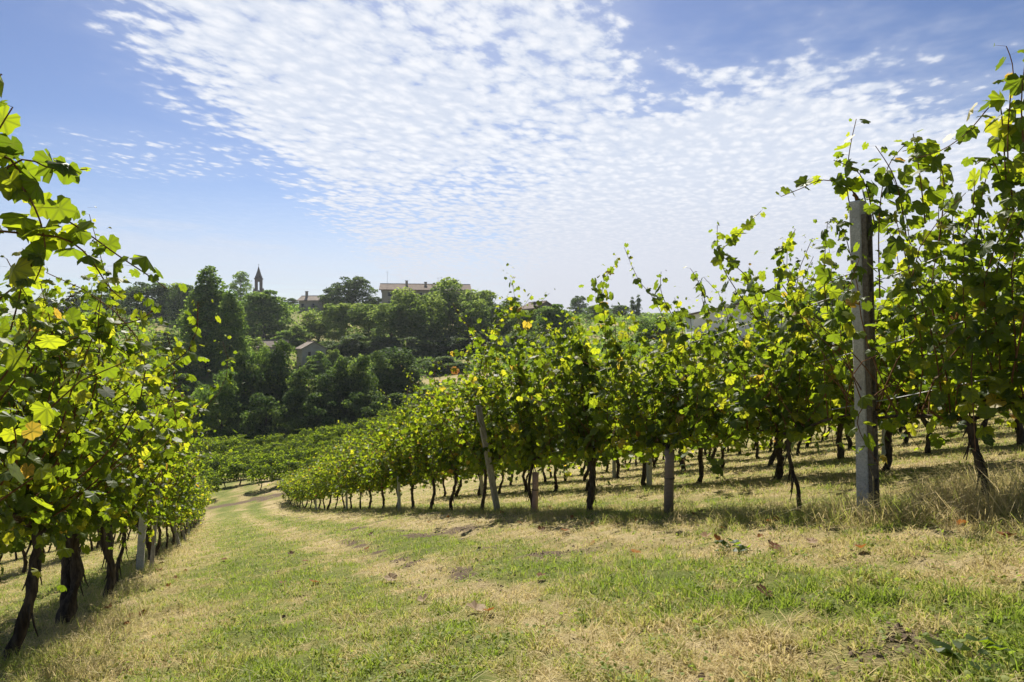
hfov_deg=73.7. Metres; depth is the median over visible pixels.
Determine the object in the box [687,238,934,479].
grapevine
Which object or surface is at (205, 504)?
grapevine
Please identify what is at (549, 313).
broadleaf tree
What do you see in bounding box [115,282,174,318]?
oak tree
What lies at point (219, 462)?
grapevine
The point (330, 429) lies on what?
grapevine
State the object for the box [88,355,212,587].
grapevine
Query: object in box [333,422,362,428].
grapevine
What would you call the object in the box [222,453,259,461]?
grapevine
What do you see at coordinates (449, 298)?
locust tree
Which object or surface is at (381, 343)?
dense tree
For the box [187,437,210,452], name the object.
grapevine
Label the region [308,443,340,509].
grapevine
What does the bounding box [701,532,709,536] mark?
fallen leaf
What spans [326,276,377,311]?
oak tree
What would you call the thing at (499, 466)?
grapevine
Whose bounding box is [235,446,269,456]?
grapevine
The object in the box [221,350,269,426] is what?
dense tree
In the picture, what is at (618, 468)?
grapevine
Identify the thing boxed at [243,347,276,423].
feathery tree
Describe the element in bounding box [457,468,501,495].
grapevine
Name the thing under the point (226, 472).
grapevine
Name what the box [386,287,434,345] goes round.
locust tree
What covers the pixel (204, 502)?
grapevine
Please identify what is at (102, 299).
slender tree
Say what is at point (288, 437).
grapevine
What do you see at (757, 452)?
grapevine
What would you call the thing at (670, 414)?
grapevine
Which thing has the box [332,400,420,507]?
grapevine
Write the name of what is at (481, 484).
concrete post
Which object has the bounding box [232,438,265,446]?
grapevine
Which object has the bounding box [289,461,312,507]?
grapevine
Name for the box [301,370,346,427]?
dense tree
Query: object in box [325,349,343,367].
pale bush
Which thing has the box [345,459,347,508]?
concrete post
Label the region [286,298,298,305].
oak tree
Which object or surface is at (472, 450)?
grapevine
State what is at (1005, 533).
fallen leaf
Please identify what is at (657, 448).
grapevine
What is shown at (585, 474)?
grapevine
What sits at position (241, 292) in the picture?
slender tree
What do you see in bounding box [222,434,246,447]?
grapevine
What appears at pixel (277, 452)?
grapevine
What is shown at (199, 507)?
grapevine
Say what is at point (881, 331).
grapevine
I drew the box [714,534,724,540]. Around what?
fallen leaf
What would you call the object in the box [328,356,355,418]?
dense tree
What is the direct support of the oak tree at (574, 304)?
on the ground at (270, 502)
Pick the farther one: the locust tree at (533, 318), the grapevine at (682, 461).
the locust tree at (533, 318)
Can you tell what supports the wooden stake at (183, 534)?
on the ground at (270, 502)
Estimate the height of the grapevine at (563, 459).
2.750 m
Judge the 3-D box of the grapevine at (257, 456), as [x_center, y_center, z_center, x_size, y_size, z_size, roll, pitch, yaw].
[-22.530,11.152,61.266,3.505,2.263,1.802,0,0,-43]
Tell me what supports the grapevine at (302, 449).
on the ground at (270, 502)
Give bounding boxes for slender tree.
[79,289,112,313]
[98,288,125,316]
[114,299,139,311]
[226,271,253,300]
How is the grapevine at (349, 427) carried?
on the ground at (270, 502)
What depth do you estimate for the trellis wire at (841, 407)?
5.12 m
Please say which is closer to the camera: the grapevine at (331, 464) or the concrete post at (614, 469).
the concrete post at (614, 469)
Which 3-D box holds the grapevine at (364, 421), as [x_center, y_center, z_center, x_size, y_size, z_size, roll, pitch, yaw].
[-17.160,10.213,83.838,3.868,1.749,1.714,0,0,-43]
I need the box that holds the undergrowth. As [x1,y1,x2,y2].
[0,305,819,438]
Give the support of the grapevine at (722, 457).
on the ground at (270, 502)
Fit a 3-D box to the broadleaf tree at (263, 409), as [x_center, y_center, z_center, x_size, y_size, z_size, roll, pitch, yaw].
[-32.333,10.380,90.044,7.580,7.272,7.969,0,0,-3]
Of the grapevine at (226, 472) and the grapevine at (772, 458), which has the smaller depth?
the grapevine at (772, 458)
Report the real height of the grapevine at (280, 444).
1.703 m
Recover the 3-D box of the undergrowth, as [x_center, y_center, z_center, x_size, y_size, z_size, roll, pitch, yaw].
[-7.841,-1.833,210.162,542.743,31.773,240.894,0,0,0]
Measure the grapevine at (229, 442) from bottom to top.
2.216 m
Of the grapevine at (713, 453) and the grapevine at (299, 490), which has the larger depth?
the grapevine at (299, 490)
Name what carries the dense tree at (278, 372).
on the ground at (270, 502)
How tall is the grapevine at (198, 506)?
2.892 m
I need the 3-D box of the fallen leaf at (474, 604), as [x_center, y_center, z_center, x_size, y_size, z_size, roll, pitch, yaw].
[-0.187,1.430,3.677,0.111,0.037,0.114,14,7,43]
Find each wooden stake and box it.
[149,484,159,567]
[171,521,180,546]
[182,527,185,542]
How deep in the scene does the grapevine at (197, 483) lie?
24.36 m
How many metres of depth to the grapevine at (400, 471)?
17.79 m
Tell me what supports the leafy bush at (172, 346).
on the ground at (270, 502)
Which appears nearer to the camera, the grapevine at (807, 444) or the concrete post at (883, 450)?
the concrete post at (883, 450)
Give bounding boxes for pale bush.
[142,353,174,367]
[149,329,180,348]
[244,335,270,358]
[289,325,314,346]
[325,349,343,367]
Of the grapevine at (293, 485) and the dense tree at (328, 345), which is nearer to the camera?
the grapevine at (293, 485)
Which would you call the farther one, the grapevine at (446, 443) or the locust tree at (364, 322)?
the locust tree at (364, 322)
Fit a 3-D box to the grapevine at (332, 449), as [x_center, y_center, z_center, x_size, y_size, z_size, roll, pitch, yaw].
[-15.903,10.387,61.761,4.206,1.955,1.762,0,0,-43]
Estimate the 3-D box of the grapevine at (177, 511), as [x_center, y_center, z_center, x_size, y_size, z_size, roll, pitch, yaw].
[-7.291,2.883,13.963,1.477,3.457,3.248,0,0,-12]
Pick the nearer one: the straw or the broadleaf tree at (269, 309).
the straw
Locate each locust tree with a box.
[299,310,337,341]
[318,303,359,341]
[344,302,387,341]
[370,302,411,343]
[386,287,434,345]
[405,293,451,345]
[423,277,478,342]
[451,299,492,341]
[460,289,498,335]
[488,300,519,336]
[508,310,540,339]
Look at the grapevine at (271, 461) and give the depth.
57.70 m
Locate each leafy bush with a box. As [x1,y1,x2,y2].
[169,341,185,359]
[169,359,204,378]
[270,330,305,345]
[300,363,327,375]
[305,351,334,372]
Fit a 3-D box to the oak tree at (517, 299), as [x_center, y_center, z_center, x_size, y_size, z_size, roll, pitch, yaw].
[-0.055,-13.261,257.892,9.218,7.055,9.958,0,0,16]
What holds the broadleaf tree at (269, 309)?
on the ground at (270, 502)
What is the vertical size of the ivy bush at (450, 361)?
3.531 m
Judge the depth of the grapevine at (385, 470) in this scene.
19.37 m
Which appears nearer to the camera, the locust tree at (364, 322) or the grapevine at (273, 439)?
the grapevine at (273, 439)
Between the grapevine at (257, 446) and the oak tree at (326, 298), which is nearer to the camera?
the grapevine at (257, 446)
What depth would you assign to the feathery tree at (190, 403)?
92.12 m
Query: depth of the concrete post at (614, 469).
19.16 m
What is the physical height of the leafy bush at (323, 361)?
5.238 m
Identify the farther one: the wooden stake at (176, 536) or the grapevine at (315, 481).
the grapevine at (315, 481)
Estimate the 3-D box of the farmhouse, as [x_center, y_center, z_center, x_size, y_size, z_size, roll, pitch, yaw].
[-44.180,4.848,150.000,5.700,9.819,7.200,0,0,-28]
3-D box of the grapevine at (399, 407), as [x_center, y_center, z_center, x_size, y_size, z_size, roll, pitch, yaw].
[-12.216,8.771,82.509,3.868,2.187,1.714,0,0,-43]
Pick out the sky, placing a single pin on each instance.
(311, 144)
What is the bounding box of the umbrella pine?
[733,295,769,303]
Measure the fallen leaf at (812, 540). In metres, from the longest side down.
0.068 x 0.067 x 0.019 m
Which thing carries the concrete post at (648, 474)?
on the ground at (270, 502)
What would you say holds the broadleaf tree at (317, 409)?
on the ground at (270, 502)
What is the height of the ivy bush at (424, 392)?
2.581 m
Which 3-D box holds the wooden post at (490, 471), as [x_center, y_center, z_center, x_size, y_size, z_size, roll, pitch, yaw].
[-0.404,2.250,12.238,0.104,2.250,0.094,-12,5,-23]
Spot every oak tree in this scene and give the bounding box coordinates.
[34,298,62,312]
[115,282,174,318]
[164,285,193,320]
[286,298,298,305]
[317,287,343,308]
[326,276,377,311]
[363,296,381,311]
[501,297,521,311]
[569,296,588,315]
[609,305,633,317]
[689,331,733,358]
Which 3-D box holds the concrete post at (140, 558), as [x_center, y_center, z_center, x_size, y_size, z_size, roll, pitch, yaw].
[-5.527,2.743,10.215,0.104,2.000,0.093,3,-1,-23]
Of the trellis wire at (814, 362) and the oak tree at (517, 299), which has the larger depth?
the oak tree at (517, 299)
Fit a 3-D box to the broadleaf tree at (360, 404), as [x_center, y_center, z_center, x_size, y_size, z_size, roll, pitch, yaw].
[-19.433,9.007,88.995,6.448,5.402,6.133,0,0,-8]
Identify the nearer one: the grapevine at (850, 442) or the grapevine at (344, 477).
the grapevine at (850, 442)
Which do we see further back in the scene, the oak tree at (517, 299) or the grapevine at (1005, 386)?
the oak tree at (517, 299)
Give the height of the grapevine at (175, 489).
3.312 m
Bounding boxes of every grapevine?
[0,74,187,591]
[0,206,244,625]
[0,242,220,663]
[0,506,31,581]
[10,529,56,573]
[13,280,183,596]
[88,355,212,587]
[95,376,208,561]
[127,381,209,562]
[152,442,198,549]
[155,399,204,556]
[157,426,210,545]
[169,441,212,542]
[177,472,202,534]
[180,460,204,537]
[183,477,213,534]
[184,468,213,532]
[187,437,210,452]
[187,482,212,529]
[190,470,207,528]
[191,440,226,454]
[192,462,210,523]
[192,487,214,527]
[193,458,223,474]
[194,436,226,454]
[194,477,213,523]
[195,475,212,525]
[196,453,231,469]
[197,472,222,491]
[198,465,238,486]
[205,438,237,451]
[207,449,247,456]
[208,454,249,479]
[218,445,252,454]
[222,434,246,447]
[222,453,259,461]
[225,457,275,484]
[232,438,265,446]
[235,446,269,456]
[238,461,294,489]
[242,443,276,452]
[243,452,278,465]
[251,449,291,456]
[254,433,283,446]
[260,451,301,479]
[265,445,294,453]
[267,467,293,500]
[269,441,297,450]
[275,477,298,506]
[277,462,313,507]
[277,467,292,503]
[279,434,305,445]
[280,445,312,454]
[280,471,300,506]
[282,455,330,476]
[283,439,318,449]
[287,467,309,507]
[288,469,325,503]
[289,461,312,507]
[291,446,328,463]
[291,447,341,507]
[292,433,323,443]
[292,461,321,508]
[296,427,326,437]
[303,457,329,507]
[304,440,336,449]
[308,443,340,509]
[308,448,356,508]
[310,431,341,447]
[315,426,338,436]
[315,441,342,509]
[318,444,344,454]
[320,424,369,509]
[323,435,360,445]
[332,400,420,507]
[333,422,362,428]
[334,420,380,509]
[334,423,362,437]
[337,420,385,509]
[353,428,375,435]
[355,420,376,430]
[357,417,387,423]
[361,372,457,508]
[362,383,420,508]
[371,415,395,421]
[377,409,396,419]
[387,368,461,509]
[395,405,418,415]
[398,409,413,417]
[405,371,483,510]
[425,471,453,496]
[427,296,575,509]
[428,438,476,496]
[434,263,619,509]
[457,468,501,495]
[466,403,529,493]
[492,401,571,492]
[514,253,724,511]
[529,424,585,491]
[542,462,579,482]
[546,356,637,490]
[561,428,610,480]
[564,207,799,483]
[598,309,707,485]
[599,369,636,477]
[607,297,784,483]
[617,338,732,471]
[652,447,693,467]
[684,440,722,458]
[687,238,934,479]
[689,118,1023,510]
[692,348,771,467]
[703,319,844,465]
[715,43,1023,498]
[718,214,1023,472]
[720,346,773,458]
[751,275,977,458]
[755,343,837,453]
[768,437,772,451]
[805,423,827,447]
[812,258,1022,452]
[817,319,919,450]
[821,424,830,441]
[876,210,1023,441]
[901,418,911,444]
[920,229,1023,445]
[922,297,1021,437]
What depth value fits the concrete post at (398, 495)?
18.57 m
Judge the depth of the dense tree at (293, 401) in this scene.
91.92 m
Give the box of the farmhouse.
[295,341,327,367]
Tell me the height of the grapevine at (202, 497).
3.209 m
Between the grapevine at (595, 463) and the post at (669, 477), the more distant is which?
the grapevine at (595, 463)
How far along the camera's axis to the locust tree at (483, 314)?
164.03 m
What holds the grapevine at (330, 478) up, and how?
on the ground at (270, 502)
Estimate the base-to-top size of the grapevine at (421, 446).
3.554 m
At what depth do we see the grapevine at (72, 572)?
5.95 m
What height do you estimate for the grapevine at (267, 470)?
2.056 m
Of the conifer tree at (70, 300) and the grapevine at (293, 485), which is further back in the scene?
the conifer tree at (70, 300)
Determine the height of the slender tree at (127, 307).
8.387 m
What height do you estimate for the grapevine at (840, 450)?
3.548 m
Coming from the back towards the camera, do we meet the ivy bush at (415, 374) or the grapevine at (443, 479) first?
the ivy bush at (415, 374)
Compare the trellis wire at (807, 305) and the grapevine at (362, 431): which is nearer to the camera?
the trellis wire at (807, 305)
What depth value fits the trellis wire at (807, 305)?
5.73 m
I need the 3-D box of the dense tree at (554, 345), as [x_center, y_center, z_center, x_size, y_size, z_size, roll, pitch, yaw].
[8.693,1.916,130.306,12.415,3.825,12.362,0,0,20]
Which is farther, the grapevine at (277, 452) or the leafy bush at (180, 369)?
the leafy bush at (180, 369)
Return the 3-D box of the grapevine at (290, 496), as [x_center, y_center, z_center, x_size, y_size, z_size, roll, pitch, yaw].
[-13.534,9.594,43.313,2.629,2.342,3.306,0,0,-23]
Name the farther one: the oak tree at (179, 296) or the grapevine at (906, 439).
the oak tree at (179, 296)
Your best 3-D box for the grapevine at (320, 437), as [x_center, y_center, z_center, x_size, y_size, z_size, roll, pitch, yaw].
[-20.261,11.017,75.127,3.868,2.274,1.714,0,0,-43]
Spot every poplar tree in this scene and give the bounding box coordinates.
[172,265,236,370]
[207,289,251,374]
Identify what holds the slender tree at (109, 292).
on the ground at (270, 502)
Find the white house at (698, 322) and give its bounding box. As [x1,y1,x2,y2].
[686,302,784,342]
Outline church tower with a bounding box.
[253,266,263,299]
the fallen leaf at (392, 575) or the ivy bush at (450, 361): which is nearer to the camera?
the fallen leaf at (392, 575)
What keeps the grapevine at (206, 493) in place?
on the ground at (270, 502)
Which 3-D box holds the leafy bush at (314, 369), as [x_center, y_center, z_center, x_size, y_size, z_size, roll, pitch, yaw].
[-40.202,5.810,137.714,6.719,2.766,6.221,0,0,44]
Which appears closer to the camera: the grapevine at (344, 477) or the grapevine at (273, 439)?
the grapevine at (344, 477)
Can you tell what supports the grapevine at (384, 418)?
on the ground at (270, 502)
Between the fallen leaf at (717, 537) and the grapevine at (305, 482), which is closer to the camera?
the fallen leaf at (717, 537)
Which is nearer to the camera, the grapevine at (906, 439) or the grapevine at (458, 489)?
the grapevine at (906, 439)
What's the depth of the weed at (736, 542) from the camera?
4.51 m
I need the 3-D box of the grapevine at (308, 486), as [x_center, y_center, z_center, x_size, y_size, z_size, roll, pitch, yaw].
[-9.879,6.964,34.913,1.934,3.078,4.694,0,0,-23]
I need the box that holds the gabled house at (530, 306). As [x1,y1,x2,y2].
[521,300,556,317]
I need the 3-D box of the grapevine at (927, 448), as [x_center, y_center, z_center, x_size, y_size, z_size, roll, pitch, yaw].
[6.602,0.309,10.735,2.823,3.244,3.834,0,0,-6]
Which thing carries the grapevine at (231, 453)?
on the ground at (270, 502)
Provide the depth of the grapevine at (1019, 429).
9.51 m
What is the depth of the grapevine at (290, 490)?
41.93 m
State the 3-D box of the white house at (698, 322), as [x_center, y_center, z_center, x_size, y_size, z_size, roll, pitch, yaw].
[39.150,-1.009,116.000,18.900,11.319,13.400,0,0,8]
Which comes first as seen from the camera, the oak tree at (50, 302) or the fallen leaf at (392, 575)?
the fallen leaf at (392, 575)
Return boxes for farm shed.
[256,339,288,358]
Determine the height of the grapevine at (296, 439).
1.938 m
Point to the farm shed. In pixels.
(269, 342)
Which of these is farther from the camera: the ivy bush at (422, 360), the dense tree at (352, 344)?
the dense tree at (352, 344)
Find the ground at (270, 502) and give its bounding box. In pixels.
[0,310,1023,681]
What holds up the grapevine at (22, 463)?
on the ground at (270, 502)
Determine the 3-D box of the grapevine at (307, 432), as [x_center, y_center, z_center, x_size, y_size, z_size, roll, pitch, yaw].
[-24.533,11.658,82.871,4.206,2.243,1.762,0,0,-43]
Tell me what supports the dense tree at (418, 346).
on the ground at (270, 502)
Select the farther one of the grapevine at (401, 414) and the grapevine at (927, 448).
the grapevine at (401, 414)
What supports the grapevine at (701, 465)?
on the ground at (270, 502)
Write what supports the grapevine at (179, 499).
on the ground at (270, 502)
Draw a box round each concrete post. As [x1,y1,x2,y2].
[136,502,147,571]
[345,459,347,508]
[396,442,400,510]
[479,475,482,494]
[612,460,615,477]
[646,380,651,485]
[849,200,879,514]
[881,345,887,455]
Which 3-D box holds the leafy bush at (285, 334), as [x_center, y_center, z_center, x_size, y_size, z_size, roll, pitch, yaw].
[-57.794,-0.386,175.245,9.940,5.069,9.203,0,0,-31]
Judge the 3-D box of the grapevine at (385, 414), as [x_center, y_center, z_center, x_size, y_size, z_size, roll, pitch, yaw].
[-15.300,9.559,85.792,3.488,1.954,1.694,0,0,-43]
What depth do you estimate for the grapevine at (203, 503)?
34.54 m
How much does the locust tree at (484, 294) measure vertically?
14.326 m
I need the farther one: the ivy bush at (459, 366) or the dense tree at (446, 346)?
the dense tree at (446, 346)
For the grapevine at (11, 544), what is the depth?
13.19 m
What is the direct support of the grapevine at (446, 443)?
on the ground at (270, 502)
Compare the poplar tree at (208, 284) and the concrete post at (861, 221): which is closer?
the concrete post at (861, 221)
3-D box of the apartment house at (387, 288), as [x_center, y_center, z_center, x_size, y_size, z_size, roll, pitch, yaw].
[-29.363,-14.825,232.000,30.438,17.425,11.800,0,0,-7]
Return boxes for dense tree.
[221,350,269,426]
[260,338,305,421]
[279,368,322,435]
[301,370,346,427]
[319,340,346,358]
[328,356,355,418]
[333,333,375,360]
[343,354,386,417]
[361,336,404,359]
[367,350,401,398]
[369,346,423,393]
[390,336,444,358]
[427,335,474,355]
[460,333,504,352]
[499,333,537,351]
[526,341,576,358]
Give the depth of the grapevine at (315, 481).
32.32 m
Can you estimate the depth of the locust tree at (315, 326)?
184.24 m
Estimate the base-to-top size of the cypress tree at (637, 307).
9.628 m
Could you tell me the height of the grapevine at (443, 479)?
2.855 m
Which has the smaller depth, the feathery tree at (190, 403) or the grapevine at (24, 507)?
the grapevine at (24, 507)
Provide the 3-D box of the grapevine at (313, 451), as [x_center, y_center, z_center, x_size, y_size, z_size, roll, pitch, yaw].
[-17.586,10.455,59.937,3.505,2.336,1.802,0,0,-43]
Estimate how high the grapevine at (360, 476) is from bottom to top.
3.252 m
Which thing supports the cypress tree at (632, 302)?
on the ground at (270, 502)
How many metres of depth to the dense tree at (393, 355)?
108.73 m
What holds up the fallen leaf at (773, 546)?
on the ground at (270, 502)
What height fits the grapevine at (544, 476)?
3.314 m
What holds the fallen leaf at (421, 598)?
on the ground at (270, 502)
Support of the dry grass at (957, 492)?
on the ground at (270, 502)
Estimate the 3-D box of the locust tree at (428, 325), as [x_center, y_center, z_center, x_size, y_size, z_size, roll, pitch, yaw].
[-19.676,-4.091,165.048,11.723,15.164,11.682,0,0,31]
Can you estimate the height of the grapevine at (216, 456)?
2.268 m
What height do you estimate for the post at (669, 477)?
0.772 m
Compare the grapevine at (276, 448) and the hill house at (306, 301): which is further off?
the hill house at (306, 301)
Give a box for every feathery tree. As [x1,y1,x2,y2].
[186,388,219,432]
[188,369,251,439]
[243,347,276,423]
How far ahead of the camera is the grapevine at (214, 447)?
70.77 m
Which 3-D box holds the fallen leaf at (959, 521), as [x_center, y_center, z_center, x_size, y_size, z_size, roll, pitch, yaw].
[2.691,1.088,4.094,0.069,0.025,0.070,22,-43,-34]
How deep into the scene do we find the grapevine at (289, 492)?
45.24 m
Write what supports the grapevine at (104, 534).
on the ground at (270, 502)
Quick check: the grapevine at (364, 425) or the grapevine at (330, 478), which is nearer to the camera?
the grapevine at (330, 478)
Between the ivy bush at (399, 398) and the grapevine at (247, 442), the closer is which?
the grapevine at (247, 442)
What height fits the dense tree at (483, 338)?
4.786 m
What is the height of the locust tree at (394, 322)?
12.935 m
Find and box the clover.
[0,426,1023,681]
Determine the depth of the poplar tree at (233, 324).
130.71 m
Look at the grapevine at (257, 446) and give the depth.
73.97 m
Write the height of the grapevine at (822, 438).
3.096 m
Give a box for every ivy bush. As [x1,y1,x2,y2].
[150,371,172,393]
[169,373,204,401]
[377,393,416,412]
[395,368,424,393]
[409,388,438,404]
[414,358,431,370]
[418,356,461,373]
[450,363,472,372]
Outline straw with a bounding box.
[0,414,1023,681]
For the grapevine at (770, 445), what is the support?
on the ground at (270, 502)
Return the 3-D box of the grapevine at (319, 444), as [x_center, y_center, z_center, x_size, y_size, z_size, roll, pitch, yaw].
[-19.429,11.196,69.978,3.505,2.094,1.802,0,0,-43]
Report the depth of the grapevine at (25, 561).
14.86 m
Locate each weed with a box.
[715,538,750,552]
[924,634,1011,674]
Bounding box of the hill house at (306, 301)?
[296,291,326,311]
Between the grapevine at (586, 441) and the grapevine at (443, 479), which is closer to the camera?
the grapevine at (586, 441)
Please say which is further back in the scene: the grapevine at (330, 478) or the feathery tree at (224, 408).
the feathery tree at (224, 408)
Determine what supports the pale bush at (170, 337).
on the ground at (270, 502)
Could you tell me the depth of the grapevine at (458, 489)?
22.80 m
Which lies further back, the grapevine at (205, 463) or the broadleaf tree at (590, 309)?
the broadleaf tree at (590, 309)
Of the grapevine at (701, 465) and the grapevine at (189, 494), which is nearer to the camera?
the grapevine at (701, 465)
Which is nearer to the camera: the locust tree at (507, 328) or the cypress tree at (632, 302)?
the locust tree at (507, 328)
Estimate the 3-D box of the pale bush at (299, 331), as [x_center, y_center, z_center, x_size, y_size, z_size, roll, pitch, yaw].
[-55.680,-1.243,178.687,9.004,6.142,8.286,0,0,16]
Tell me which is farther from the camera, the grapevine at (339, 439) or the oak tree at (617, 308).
the oak tree at (617, 308)
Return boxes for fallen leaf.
[384,572,397,580]
[417,594,427,601]
[466,600,484,610]
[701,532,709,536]
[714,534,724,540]
[756,584,772,596]
[769,541,781,548]
[806,537,817,542]
[956,519,966,523]
[996,531,1016,536]
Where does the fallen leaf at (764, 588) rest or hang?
on the ground at (270, 502)
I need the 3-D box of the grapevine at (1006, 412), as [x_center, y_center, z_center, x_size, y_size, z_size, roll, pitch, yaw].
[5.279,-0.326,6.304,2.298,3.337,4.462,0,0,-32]
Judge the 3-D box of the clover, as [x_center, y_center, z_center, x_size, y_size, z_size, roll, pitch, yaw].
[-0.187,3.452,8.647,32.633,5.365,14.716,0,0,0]
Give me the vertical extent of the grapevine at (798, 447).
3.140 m
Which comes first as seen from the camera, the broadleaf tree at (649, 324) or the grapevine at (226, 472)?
the grapevine at (226, 472)
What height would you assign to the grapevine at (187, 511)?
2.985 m
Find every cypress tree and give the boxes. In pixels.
[629,297,635,314]
[633,295,642,315]
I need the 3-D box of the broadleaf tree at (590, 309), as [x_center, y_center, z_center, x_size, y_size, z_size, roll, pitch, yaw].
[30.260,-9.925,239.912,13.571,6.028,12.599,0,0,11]
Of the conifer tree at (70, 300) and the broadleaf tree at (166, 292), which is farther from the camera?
the conifer tree at (70, 300)
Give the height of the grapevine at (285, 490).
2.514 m
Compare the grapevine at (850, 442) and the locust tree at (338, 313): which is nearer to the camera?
the grapevine at (850, 442)
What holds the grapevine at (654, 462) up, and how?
on the ground at (270, 502)
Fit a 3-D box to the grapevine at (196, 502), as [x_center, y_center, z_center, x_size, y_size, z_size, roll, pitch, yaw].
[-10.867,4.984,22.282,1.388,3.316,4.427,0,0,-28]
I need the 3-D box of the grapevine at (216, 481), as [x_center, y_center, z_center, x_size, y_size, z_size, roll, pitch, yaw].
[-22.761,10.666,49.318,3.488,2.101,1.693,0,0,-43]
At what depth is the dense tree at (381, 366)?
105.06 m
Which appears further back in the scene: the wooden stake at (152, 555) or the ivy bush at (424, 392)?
the ivy bush at (424, 392)
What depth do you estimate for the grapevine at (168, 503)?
12.35 m
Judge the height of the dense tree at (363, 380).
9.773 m
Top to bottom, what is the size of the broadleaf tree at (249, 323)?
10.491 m
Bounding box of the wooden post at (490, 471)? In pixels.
[475,405,500,510]
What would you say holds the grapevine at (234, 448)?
on the ground at (270, 502)
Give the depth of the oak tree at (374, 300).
234.27 m
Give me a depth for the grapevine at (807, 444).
19.79 m
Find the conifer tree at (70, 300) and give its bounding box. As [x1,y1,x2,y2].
[57,287,91,311]
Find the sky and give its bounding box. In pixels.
[0,0,1023,316]
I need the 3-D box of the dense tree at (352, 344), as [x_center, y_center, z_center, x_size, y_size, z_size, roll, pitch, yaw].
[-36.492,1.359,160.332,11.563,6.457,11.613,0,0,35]
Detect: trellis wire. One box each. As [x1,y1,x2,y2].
[441,379,985,472]
[451,314,987,451]
[458,224,1023,425]
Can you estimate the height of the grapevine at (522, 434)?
4.148 m
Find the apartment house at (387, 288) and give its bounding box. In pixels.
[379,277,470,312]
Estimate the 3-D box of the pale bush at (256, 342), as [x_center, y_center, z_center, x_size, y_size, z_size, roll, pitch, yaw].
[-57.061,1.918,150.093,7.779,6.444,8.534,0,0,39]
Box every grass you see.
[0,450,1023,681]
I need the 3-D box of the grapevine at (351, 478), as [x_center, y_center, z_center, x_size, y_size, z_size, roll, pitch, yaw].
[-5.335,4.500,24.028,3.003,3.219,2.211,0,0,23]
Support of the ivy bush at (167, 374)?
on the ground at (270, 502)
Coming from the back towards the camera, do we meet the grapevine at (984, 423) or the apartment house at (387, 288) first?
the apartment house at (387, 288)
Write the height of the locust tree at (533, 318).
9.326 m
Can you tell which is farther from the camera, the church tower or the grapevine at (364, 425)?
the church tower
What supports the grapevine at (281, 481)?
on the ground at (270, 502)
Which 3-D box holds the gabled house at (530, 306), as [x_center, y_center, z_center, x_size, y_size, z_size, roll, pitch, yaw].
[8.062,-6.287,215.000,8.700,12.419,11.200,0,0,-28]
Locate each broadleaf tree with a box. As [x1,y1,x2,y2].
[144,282,186,317]
[238,392,296,448]
[239,290,299,338]
[241,301,259,333]
[287,392,348,433]
[339,389,387,428]
[531,304,581,346]
[579,305,616,319]
[633,313,679,340]
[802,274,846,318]
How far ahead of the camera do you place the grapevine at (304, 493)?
37.13 m
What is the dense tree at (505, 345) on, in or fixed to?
on the ground at (270, 502)
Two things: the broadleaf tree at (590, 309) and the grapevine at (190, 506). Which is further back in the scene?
the broadleaf tree at (590, 309)
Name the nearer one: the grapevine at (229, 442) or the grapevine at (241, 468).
the grapevine at (241, 468)
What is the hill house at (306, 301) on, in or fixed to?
on the ground at (270, 502)
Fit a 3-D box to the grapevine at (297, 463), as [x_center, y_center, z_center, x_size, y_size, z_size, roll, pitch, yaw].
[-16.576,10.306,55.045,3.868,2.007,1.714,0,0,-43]
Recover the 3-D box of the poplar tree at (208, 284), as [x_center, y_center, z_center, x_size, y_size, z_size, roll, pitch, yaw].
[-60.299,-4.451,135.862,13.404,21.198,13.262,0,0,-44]
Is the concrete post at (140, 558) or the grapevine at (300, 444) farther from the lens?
the grapevine at (300, 444)
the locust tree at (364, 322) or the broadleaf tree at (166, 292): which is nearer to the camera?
the locust tree at (364, 322)
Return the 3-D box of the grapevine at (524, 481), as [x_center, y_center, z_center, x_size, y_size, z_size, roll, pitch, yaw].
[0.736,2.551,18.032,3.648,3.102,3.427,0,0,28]
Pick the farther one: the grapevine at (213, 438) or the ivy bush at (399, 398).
the ivy bush at (399, 398)
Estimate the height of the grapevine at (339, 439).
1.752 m

